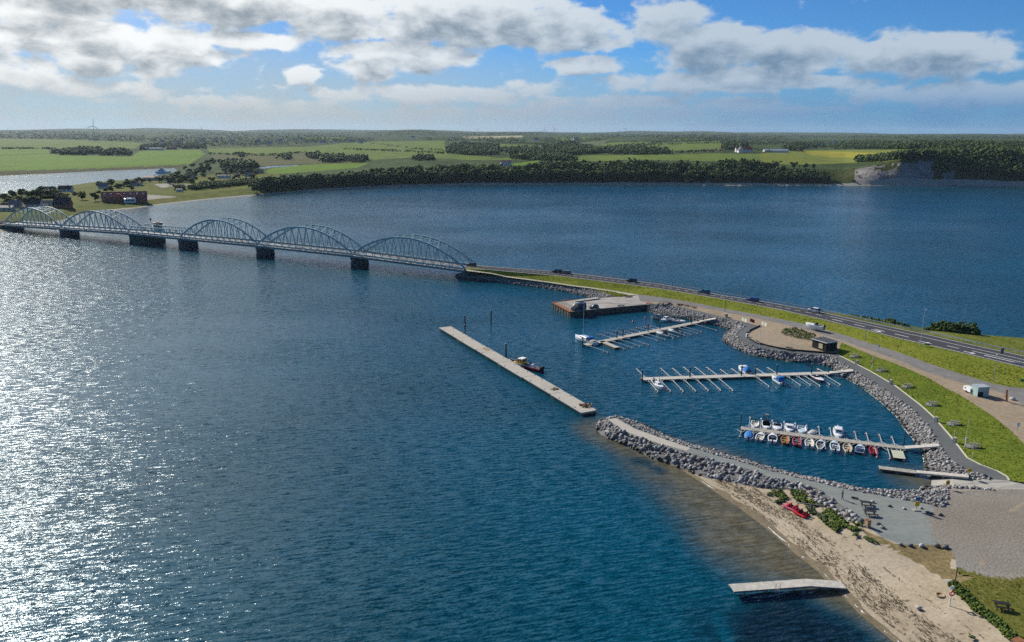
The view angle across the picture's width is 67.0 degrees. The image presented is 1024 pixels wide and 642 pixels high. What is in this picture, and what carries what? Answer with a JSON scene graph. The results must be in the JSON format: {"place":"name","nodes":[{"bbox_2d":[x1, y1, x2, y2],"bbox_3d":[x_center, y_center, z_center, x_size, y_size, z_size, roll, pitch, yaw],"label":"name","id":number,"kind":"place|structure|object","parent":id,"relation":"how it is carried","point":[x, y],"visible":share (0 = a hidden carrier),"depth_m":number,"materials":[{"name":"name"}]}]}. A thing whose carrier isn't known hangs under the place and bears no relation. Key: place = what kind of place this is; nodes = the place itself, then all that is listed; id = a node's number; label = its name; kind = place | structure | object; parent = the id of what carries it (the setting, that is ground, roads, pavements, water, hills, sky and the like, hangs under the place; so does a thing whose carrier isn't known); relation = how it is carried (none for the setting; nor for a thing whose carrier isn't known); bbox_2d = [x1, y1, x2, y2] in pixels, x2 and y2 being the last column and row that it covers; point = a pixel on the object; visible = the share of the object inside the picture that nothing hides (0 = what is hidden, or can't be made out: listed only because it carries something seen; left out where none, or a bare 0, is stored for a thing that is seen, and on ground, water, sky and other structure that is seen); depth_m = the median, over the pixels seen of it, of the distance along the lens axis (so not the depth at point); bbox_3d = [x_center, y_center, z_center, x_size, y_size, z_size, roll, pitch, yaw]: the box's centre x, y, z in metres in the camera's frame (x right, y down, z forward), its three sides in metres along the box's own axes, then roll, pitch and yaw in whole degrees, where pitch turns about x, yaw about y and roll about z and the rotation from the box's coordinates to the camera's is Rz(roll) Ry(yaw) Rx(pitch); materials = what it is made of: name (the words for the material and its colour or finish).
{"place":"outdoors","nodes":[
{"label":"outdoors","id":0,"kind":"place"},
{"bbox_2d":[0,164,185,175],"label":"reed bank","id":1,"kind":"structure","parent":0,"point":[4,173],"depth_m":1235.97,"materials":[{"name":"green plant"}]},
{"bbox_2d":[0,173,315,223],"bbox_3d":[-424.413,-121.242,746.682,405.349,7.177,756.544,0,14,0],"label":"meadow","id":2,"kind":"structure","parent":0,"point":[88,203],"depth_m":773.34,"materials":[{"name":"green plant"}]},
{"bbox_2d":[0,204,15,210],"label":"village house","id":3,"kind":"structure","parent":2,"relation":"on","point":[8,207],"depth_m":597.47,"materials":[{"name":"beige paint"}]},
{"bbox_2d":[7,199,23,207],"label":"village house","id":4,"kind":"structure","parent":2,"relation":"on","point":[17,203],"depth_m":622.63,"materials":[{"name":"beige paint"}]},
{"bbox_2d":[24,197,42,206],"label":"village house","id":5,"kind":"structure","parent":2,"relation":"on","point":[34,202],"depth_m":628.56,"materials":[{"name":"white paint"}]},
{"bbox_2d":[42,188,57,194],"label":"leafy tree","id":6,"kind":"object","parent":2,"relation":"on","point":[48,191],"visible":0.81,"depth_m":713.68,"materials":[{"name":"green plant"}]},
{"bbox_2d":[52,197,72,208],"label":"village house","id":7,"kind":"structure","parent":2,"relation":"on","point":[65,202],"depth_m":623.33,"materials":[{"name":"red brick"}]},
{"bbox_2d":[57,185,73,191],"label":"village house","id":8,"kind":"structure","parent":2,"relation":"on","point":[66,188],"depth_m":782.13,"materials":[{"name":"white paint"}]},
{"bbox_2d":[101,190,147,202],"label":"brick inn","id":9,"kind":"structure","parent":2,"relation":"on","point":[133,196],"depth_m":681.05,"materials":[{"name":"red brick"}]},
{"bbox_2d":[147,183,190,199],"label":"yard","id":10,"kind":"structure","parent":2,"relation":"on","point":[150,197],"depth_m":750.66,"materials":[{"name":"grey concrete"}]},
{"bbox_2d":[172,176,258,190],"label":"coast hedge","id":11,"kind":"object","parent":2,"relation":"on","point":[204,184],"visible":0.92,"depth_m":857.55,"materials":[{"name":"green plant"}]},
{"bbox_2d":[0,137,539,173],"bbox_3d":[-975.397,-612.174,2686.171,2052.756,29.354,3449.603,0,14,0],"label":"field","id":12,"kind":"structure","parent":0,"point":[15,160],"depth_m":1466.18,"materials":[{"name":"green plant"}]},
{"bbox_2d":[213,152,364,165],"bbox_3d":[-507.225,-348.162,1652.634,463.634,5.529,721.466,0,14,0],"label":"field","id":13,"kind":"structure","parent":0,"point":[300,158],"depth_m":1558.25,"materials":[{"name":"green plant"}]},
{"bbox_2d":[0,137,847,161],"bbox_3d":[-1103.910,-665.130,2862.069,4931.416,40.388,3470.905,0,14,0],"label":"field","id":14,"kind":"structure","parent":0,"point":[329,148],"depth_m":2218.01,"materials":[{"name":"green plant"}]},
{"bbox_2d":[2,137,1015,155],"bbox_3d":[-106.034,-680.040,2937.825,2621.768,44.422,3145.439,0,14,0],"label":"hedgerows","id":15,"kind":"object","parent":14,"relation":"on","point":[675,151],"visible":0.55,"depth_m":2112.66,"materials":[{"name":"green plant"}]},
{"bbox_2d":[51,139,1023,168],"bbox_3d":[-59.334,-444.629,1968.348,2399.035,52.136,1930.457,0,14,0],"label":"field trees","id":16,"kind":"object","parent":14,"relation":"on","point":[566,150],"visible":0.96,"depth_m":1584.77,"materials":[{"name":"green plant"}]},
{"bbox_2d":[464,135,522,138],"bbox_3d":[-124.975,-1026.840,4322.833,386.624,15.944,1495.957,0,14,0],"label":"field","id":17,"kind":"structure","parent":0,"point":[472,137],"depth_m":4593.09,"materials":[{"name":"plant"}]},
{"bbox_2d":[0,168,1023,641],"bbox_3d":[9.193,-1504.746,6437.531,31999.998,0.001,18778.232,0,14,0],"label":"water","id":18,"kind":"structure","parent":0,"point":[210,442],"depth_m":185.51,"materials":[{"name":"blue liquid"}]},
{"bbox_2d":[152,222,165,240],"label":"control tower","id":19,"kind":"structure","parent":18,"relation":"in","point":[156,226],"depth_m":464.61,"materials":[{"name":"white metal"}]},
{"bbox_2d":[0,206,473,276],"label":"arch bridge","id":20,"kind":"structure","parent":18,"relation":"in","point":[263,246],"depth_m":417.80,"materials":[{"name":"metal"}]},
{"bbox_2d":[440,326,595,415],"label":"long pontoon","id":21,"kind":"object","parent":18,"relation":"on","point":[571,402],"visible":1,"depth_m":211.57,"materials":[{"name":"concrete"}]},
{"bbox_2d":[509,355,529,367],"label":"work boat","id":22,"kind":"object","parent":18,"relation":"on","point":[523,360],"visible":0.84,"depth_m":220.06,"materials":[{"name":"paint"}]},
{"bbox_2d":[523,362,544,372],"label":"work boat","id":23,"kind":"object","parent":18,"relation":"on","point":[532,367],"visible":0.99,"depth_m":217.41,"materials":[{"name":"red plastic"}]},
{"bbox_2d":[456,272,614,297],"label":"rock revetment","id":24,"kind":"object","parent":18,"relation":"in","point":[589,293],"visible":0.98,"depth_m":333.48,"materials":[{"name":"stone"}]},
{"bbox_2d":[575,313,598,345],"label":"sailing boat","id":25,"kind":"object","parent":18,"relation":"on","point":[588,339],"visible":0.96,"depth_m":246.20,"materials":[{"name":"white paint"}]},
{"bbox_2d":[583,321,701,346],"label":"boat pier","id":26,"kind":"structure","parent":18,"relation":"in","point":[644,333],"depth_m":255.88,"materials":[{"name":"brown wood"}]},
{"bbox_2d":[651,351,663,389],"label":"sailing boat","id":27,"kind":"object","parent":18,"relation":"on","point":[658,384],"visible":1,"depth_m":202.82,"materials":[{"name":"white paint"}]},
{"bbox_2d":[595,415,865,527],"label":"rock revetment","id":28,"kind":"object","parent":18,"relation":"in","point":[708,467],"visible":0.97,"depth_m":151.76,"materials":[{"name":"stone"}]},
{"bbox_2d":[641,371,830,381],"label":"boat pier","id":29,"kind":"structure","parent":18,"relation":"on","point":[732,376],"depth_m":211.23,"materials":[{"name":"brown wood"}]},
{"bbox_2d":[738,365,751,373],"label":"cabin cruiser","id":30,"kind":"object","parent":18,"relation":"on","point":[746,370],"visible":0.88,"depth_m":214.74,"materials":[{"name":"white paint"}]},
{"bbox_2d":[745,430,753,440],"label":"motor boat","id":31,"kind":"object","parent":18,"relation":"on","point":[748,435],"visible":1,"depth_m":169.78,"materials":[{"name":"blue paint"}]},
{"bbox_2d":[755,432,764,441],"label":"motor boat","id":32,"kind":"object","parent":18,"relation":"on","point":[759,436],"visible":1,"depth_m":169.86,"materials":[{"name":"white paint"}]},
{"bbox_2d":[762,414,770,428],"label":"motor boat","id":33,"kind":"object","parent":18,"relation":"on","point":[766,423],"visible":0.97,"depth_m":177.17,"materials":[{"name":"white paint"}]},
{"bbox_2d":[768,433,776,443],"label":"motor boat","id":34,"kind":"object","parent":18,"relation":"on","point":[772,438],"visible":1,"depth_m":168.91,"materials":[{"name":"white paint"}]},
{"bbox_2d":[772,375,785,385],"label":"motor boat","id":35,"kind":"object","parent":18,"relation":"on","point":[779,380],"visible":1,"depth_m":206.28,"materials":[{"name":"white paint"}]},
{"bbox_2d":[729,579,846,596],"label":"swim jetty","id":36,"kind":"object","parent":18,"relation":"in","point":[767,586],"visible":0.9,"depth_m":112.85,"materials":[{"name":"grey wood"}]},
{"bbox_2d":[785,421,794,431],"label":"motor boat","id":37,"kind":"object","parent":18,"relation":"on","point":[789,427],"visible":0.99,"depth_m":173.75,"materials":[{"name":"white paint"}]},
{"bbox_2d":[792,436,800,446],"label":"rowing boat","id":38,"kind":"object","parent":18,"relation":"on","point":[796,440],"visible":1,"depth_m":167.39,"materials":[{"name":"red paint"}]},
{"bbox_2d":[617,416,994,506],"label":"rock revetment","id":39,"kind":"object","parent":18,"relation":"in","point":[936,495],"visible":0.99,"depth_m":144.76,"materials":[{"name":"stone"}]},
{"bbox_2d":[805,437,813,448],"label":"motor boat","id":40,"kind":"object","parent":18,"relation":"on","point":[809,443],"visible":1,"depth_m":166.62,"materials":[{"name":"white paint"}]},
{"bbox_2d":[810,374,823,382],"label":"motor boat","id":41,"kind":"object","parent":18,"relation":"on","point":[817,378],"visible":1,"depth_m":209.67,"materials":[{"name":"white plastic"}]},
{"bbox_2d":[646,303,991,479],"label":"rock revetment","id":42,"kind":"object","parent":18,"relation":"in","point":[916,427],"visible":0.98,"depth_m":203.94,"materials":[{"name":"stone"}]},
{"bbox_2d":[904,443,939,449],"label":"gangway","id":43,"kind":"object","parent":42,"relation":"on","point":[921,446],"visible":1,"depth_m":162.54,"materials":[{"name":"white wood"}]},
{"bbox_2d":[816,439,824,450],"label":"rowing boat","id":44,"kind":"object","parent":18,"relation":"on","point":[820,444],"visible":1,"depth_m":165.82,"materials":[{"name":"white paint"}]},
{"bbox_2d":[740,426,904,451],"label":"boat pier","id":45,"kind":"structure","parent":18,"relation":"on","point":[840,440],"depth_m":168.56,"materials":[{"name":"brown wood"}]},
{"bbox_2d":[830,440,839,452],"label":"motor boat","id":46,"kind":"object","parent":18,"relation":"on","point":[834,446],"visible":1,"depth_m":164.30,"materials":[{"name":"white paint"}]},
{"bbox_2d":[833,425,843,437],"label":"cabin cruiser","id":47,"kind":"object","parent":18,"relation":"on","point":[838,431],"visible":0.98,"depth_m":170.55,"materials":[{"name":"white paint"}]},
{"bbox_2d":[843,442,851,453],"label":"rowing boat","id":48,"kind":"object","parent":18,"relation":"on","point":[846,448],"visible":1,"depth_m":164.18,"materials":[{"name":"beige paint"}]},
{"bbox_2d":[855,444,864,454],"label":"rowing boat","id":49,"kind":"object","parent":18,"relation":"on","point":[859,450],"visible":1,"depth_m":162.60,"materials":[{"name":"blue paint"}]},
{"bbox_2d":[878,466,915,474],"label":"jetty","id":50,"kind":"object","parent":18,"relation":"on","point":[894,470],"visible":1,"depth_m":152.88,"materials":[{"name":"grey wood"}]},
{"bbox_2d":[916,470,968,478],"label":"gangway","id":51,"kind":"object","parent":50,"relation":"on","point":[944,474],"visible":1,"depth_m":149.41,"materials":[{"name":"brown wood"}]},
{"bbox_2d":[891,450,905,460],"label":"work raft","id":52,"kind":"object","parent":18,"relation":"on","point":[898,455],"visible":1,"depth_m":159.86,"materials":[{"name":"beige wood"}]},
{"bbox_2d":[0,128,1023,176],"bbox_3d":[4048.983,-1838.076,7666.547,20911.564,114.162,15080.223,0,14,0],"label":"hills","id":53,"kind":"structure","parent":0,"point":[149,133],"depth_m":3926.34,"materials":[{"name":"green plant"}]},
{"bbox_2d":[0,130,1023,147],"bbox_3d":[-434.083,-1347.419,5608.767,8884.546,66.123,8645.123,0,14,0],"label":"woods","id":54,"kind":"object","parent":53,"relation":"on","point":[1018,144],"visible":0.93,"depth_m":3713.87,"materials":[{"name":"green plant"}]},
{"bbox_2d":[0,177,1023,231],"bbox_3d":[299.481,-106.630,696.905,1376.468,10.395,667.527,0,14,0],"label":"beach","id":55,"kind":"structure","parent":0,"point":[899,181],"depth_m":1006.82,"materials":[{"name":"beige sand"}]},
{"bbox_2d":[0,0,1023,133],"label":"sky","id":56,"kind":"structure","parent":0,"point":[585,66],"materials":[{"name":"blue"}]},
{"bbox_2d":[466,271,633,296],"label":"grass wedge","id":57,"kind":"object","parent":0,"point":[479,273],"depth_m":335.93,"materials":[{"name":"green plant"}]},
{"bbox_2d":[467,270,636,294],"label":"foot path","id":58,"kind":"structure","parent":0,"point":[555,283],"depth_m":330.68,"materials":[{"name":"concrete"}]},
{"bbox_2d":[552,299,646,316],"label":"quay wall","id":59,"kind":"structure","parent":0,"point":[563,307],"depth_m":287.57,"materials":[{"name":"brown metal"}]},
{"bbox_2d":[565,295,646,309],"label":"quay deck","id":60,"kind":"structure","parent":59,"relation":"on","point":[608,302],"depth_m":295.74,"materials":[{"name":"concrete"}]},
{"bbox_2d":[571,302,586,310],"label":"van","id":61,"kind":"object","parent":60,"relation":"on","point":[579,306],"visible":1,"depth_m":282.19,"materials":[{"name":"grey paint"}]},
{"bbox_2d":[297,158,1023,188],"bbox_3d":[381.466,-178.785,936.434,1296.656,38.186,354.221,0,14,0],"label":"bank","id":62,"kind":"structure","parent":0,"point":[842,176],"depth_m":1018.58,"materials":[{"name":"green plant"}]},
{"bbox_2d":[254,149,1023,189],"bbox_3d":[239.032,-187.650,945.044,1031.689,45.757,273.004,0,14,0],"label":"shore wood","id":63,"kind":"object","parent":62,"relation":"on","point":[1012,165],"visible":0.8,"depth_m":1023.23,"materials":[{"name":"green plant"}]},
{"bbox_2d":[465,265,1023,387],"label":"grass embankment","id":64,"kind":"structure","parent":0,"point":[933,351],"depth_m":247.44,"materials":[{"name":"green plant"}]},
{"bbox_2d":[466,265,1023,367],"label":"road","id":65,"kind":"structure","parent":0,"point":[913,337],"depth_m":259.29,"materials":[{"name":"grey asphalt"}]},
{"bbox_2d":[476,268,1021,366],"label":"road marking","id":66,"kind":"object","parent":65,"relation":"on","point":[793,312],"visible":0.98,"depth_m":264.65,"materials":[{"name":"paint"}]},
{"bbox_2d":[478,265,1021,355],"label":"road marking","id":67,"kind":"object","parent":65,"relation":"on","point":[802,308],"visible":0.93,"depth_m":267.04,"materials":[{"name":"paint"}]},
{"bbox_2d":[580,140,919,153],"bbox_3d":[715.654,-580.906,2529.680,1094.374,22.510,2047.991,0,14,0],"label":"field","id":68,"kind":"structure","parent":0,"point":[597,143],"depth_m":2526.07,"materials":[{"name":"green plant"}]},
{"bbox_2d":[480,265,1023,354],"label":"road verge","id":69,"kind":"structure","parent":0,"point":[1004,342],"depth_m":243.47,"materials":[{"name":"green plant"}]},
{"bbox_2d":[589,273,1023,353],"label":"guard rail","id":70,"kind":"object","parent":69,"relation":"on","point":[834,313],"visible":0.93,"depth_m":264.09,"materials":[{"name":"grey metal"}]},
{"bbox_2d":[847,313,909,326],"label":"hedge","id":71,"kind":"object","parent":69,"relation":"on","point":[893,321],"visible":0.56,"depth_m":262.69,"materials":[{"name":"green plant"}]},
{"bbox_2d":[921,320,960,332],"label":"bush","id":72,"kind":"object","parent":69,"relation":"on","point":[946,326],"visible":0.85,"depth_m":254.31,"materials":[{"name":"green plant"}]},
{"bbox_2d":[954,321,980,334],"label":"bush","id":73,"kind":"object","parent":69,"relation":"on","point":[971,329],"visible":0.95,"depth_m":251.85,"materials":[{"name":"green plant"}]},
{"bbox_2d":[608,418,942,544],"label":"gravel apron","id":74,"kind":"object","parent":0,"point":[907,525],"visible":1,"depth_m":133.83,"materials":[{"name":"grey gravel"}]},
{"bbox_2d":[608,418,689,450],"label":"concrete slab","id":75,"kind":"structure","parent":74,"relation":"on","point":[628,428],"depth_m":165.97,"materials":[{"name":"grey concrete"}]},
{"bbox_2d":[925,506,954,544],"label":"gravel spill","id":76,"kind":"object","parent":74,"relation":"on","point":[940,529],"visible":1,"depth_m":127.70,"materials":[{"name":"grey gravel"}]},
{"bbox_2d":[680,160,954,182],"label":"cliff","id":77,"kind":"structure","parent":0,"point":[922,169],"depth_m":1025.30,"materials":[{"name":"stone"}]},
{"bbox_2d":[638,295,1023,406],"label":"access road","id":78,"kind":"structure","parent":0,"point":[1017,393],"depth_m":227.59,"materials":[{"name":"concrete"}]},
{"bbox_2d":[642,301,1023,442],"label":"sandy lot","id":79,"kind":"structure","parent":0,"point":[1009,414],"depth_m":215.46,"materials":[{"name":"beige sand"}]},
{"bbox_2d":[746,325,836,354],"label":"wall","id":80,"kind":"structure","parent":79,"relation":"on","point":[749,330],"depth_m":232.49,"materials":[{"name":"grey stone"}]},
{"bbox_2d":[781,327,814,339],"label":"weed mound","id":81,"kind":"object","parent":79,"relation":"on","point":[808,336],"visible":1,"depth_m":247.91,"materials":[{"name":"green plant"}]},
{"bbox_2d":[811,336,838,351],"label":"wooden hut","id":82,"kind":"object","parent":79,"relation":"on","point":[829,344],"visible":0.98,"depth_m":231.16,"materials":[{"name":"black wood"}]},
{"bbox_2d":[971,384,989,396],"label":"utility cabin","id":83,"kind":"object","parent":79,"relation":"on","point":[979,390],"visible":1,"depth_m":188.47,"materials":[{"name":"white metal"}]},
{"bbox_2d":[659,304,1007,479],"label":"promenade","id":84,"kind":"structure","parent":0,"point":[953,451],"depth_m":183.39,"materials":[{"name":"concrete"}]},
{"bbox_2d":[837,354,1008,479],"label":"kerb","id":85,"kind":"structure","parent":84,"relation":"on","point":[938,422],"depth_m":172.53,"materials":[{"name":"beige paint"}]},
{"bbox_2d":[759,149,914,164],"bbox_3d":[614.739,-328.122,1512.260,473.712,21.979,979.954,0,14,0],"label":"field","id":86,"kind":"structure","parent":0,"point":[801,157],"depth_m":1419.82,"materials":[{"name":"green plant"}]},
{"bbox_2d":[763,149,788,152],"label":"farm greenhouse","id":87,"kind":"object","parent":86,"relation":"on","point":[780,150],"visible":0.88,"depth_m":1668.46,"materials":[{"name":"white glass"}]},
{"bbox_2d":[804,151,875,157],"bbox_3d":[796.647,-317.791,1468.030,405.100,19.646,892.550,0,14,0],"label":"field","id":88,"kind":"structure","parent":0,"point":[836,154],"depth_m":1667.62,"materials":[{"name":"yellow plant"}]},
{"bbox_2d":[695,474,1009,641],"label":"beach","id":89,"kind":"structure","parent":0,"point":[918,578],"depth_m":114.83,"materials":[{"name":"beige sand"}]},
{"bbox_2d":[783,502,799,510],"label":"pedal boat","id":90,"kind":"object","parent":89,"relation":"on","point":[790,506],"visible":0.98,"depth_m":135.88,"materials":[{"name":"pink plastic"}]},
{"bbox_2d":[682,469,902,641],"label":"wet sand","id":91,"kind":"structure","parent":89,"relation":"on","point":[821,569],"depth_m":122.57,"materials":[{"name":"sand"}]},
{"bbox_2d":[793,508,809,518],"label":"pedal boat","id":92,"kind":"object","parent":89,"relation":"on","point":[801,513],"visible":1,"depth_m":133.37,"materials":[{"name":"red plastic"}]},
{"bbox_2d":[711,479,981,641],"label":"seaweed","id":93,"kind":"object","parent":89,"relation":"on","point":[827,559],"visible":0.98,"depth_m":117.06,"materials":[{"name":"brown plant"}]},
{"bbox_2d":[767,488,975,638],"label":"dune herbs","id":94,"kind":"object","parent":89,"relation":"on","point":[836,521],"visible":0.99,"depth_m":132.21,"materials":[{"name":"green plant"}]},
{"bbox_2d":[863,529,973,582],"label":"dry grass","id":95,"kind":"structure","parent":89,"relation":"on","point":[932,559],"depth_m":119.27,"materials":[{"name":"beige plant"}]},
{"bbox_2d":[947,579,1023,640],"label":"beach hedge","id":96,"kind":"object","parent":89,"relation":"on","point":[992,618],"visible":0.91,"depth_m":104.04,"materials":[{"name":"green plant"}]},
{"bbox_2d":[837,342,1023,481],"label":"grass slope","id":97,"kind":"structure","parent":0,"point":[972,412],"depth_m":175.28,"materials":[{"name":"green plant"}]},
{"bbox_2d":[838,343,1023,480],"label":"slope tufts","id":98,"kind":"object","parent":97,"relation":"on","point":[953,415],"visible":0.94,"depth_m":175.99,"materials":[{"name":"plant"}]},
{"bbox_2d":[931,478,1023,488],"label":"slipway","id":99,"kind":"structure","parent":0,"point":[999,484],"depth_m":145.36,"materials":[{"name":"concrete"}]},
{"bbox_2d":[943,485,1023,579],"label":"gravel lot","id":100,"kind":"structure","parent":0,"point":[986,526],"depth_m":126.79,"materials":[{"name":"grey gravel"}]},
{"bbox_2d":[957,567,1023,583],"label":"grass spill","id":101,"kind":"object","parent":100,"relation":"on","point":[979,575],"depth_m":113.16,"materials":[{"name":"green plant"}]},
{"bbox_2d":[960,576,1023,636],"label":"park grass","id":102,"kind":"structure","parent":0,"point":[1014,618],"depth_m":108.11,"materials":[{"name":"green plant"}]},
{"bbox_2d":[992,600,1011,611],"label":"picnic table","id":103,"kind":"object","parent":102,"relation":"on","point":[996,602],"visible":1,"depth_m":105.26,"materials":[{"name":"black wood"}]},
{"bbox_2d":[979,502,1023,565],"bbox_3d":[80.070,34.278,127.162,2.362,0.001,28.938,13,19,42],"label":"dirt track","id":104,"kind":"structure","parent":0,"point":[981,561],"depth_m":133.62,"materials":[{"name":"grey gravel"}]},
{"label":"boat trailer","id":105,"kind":"object","parent":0,"visible":0},
{"bbox_2d":[806,322,825,330],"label":"trailer boat","id":106,"kind":"object","parent":105,"relation":"on","point":[815,326],"visible":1,"depth_m":252.33,"materials":[{"name":"white paint"}]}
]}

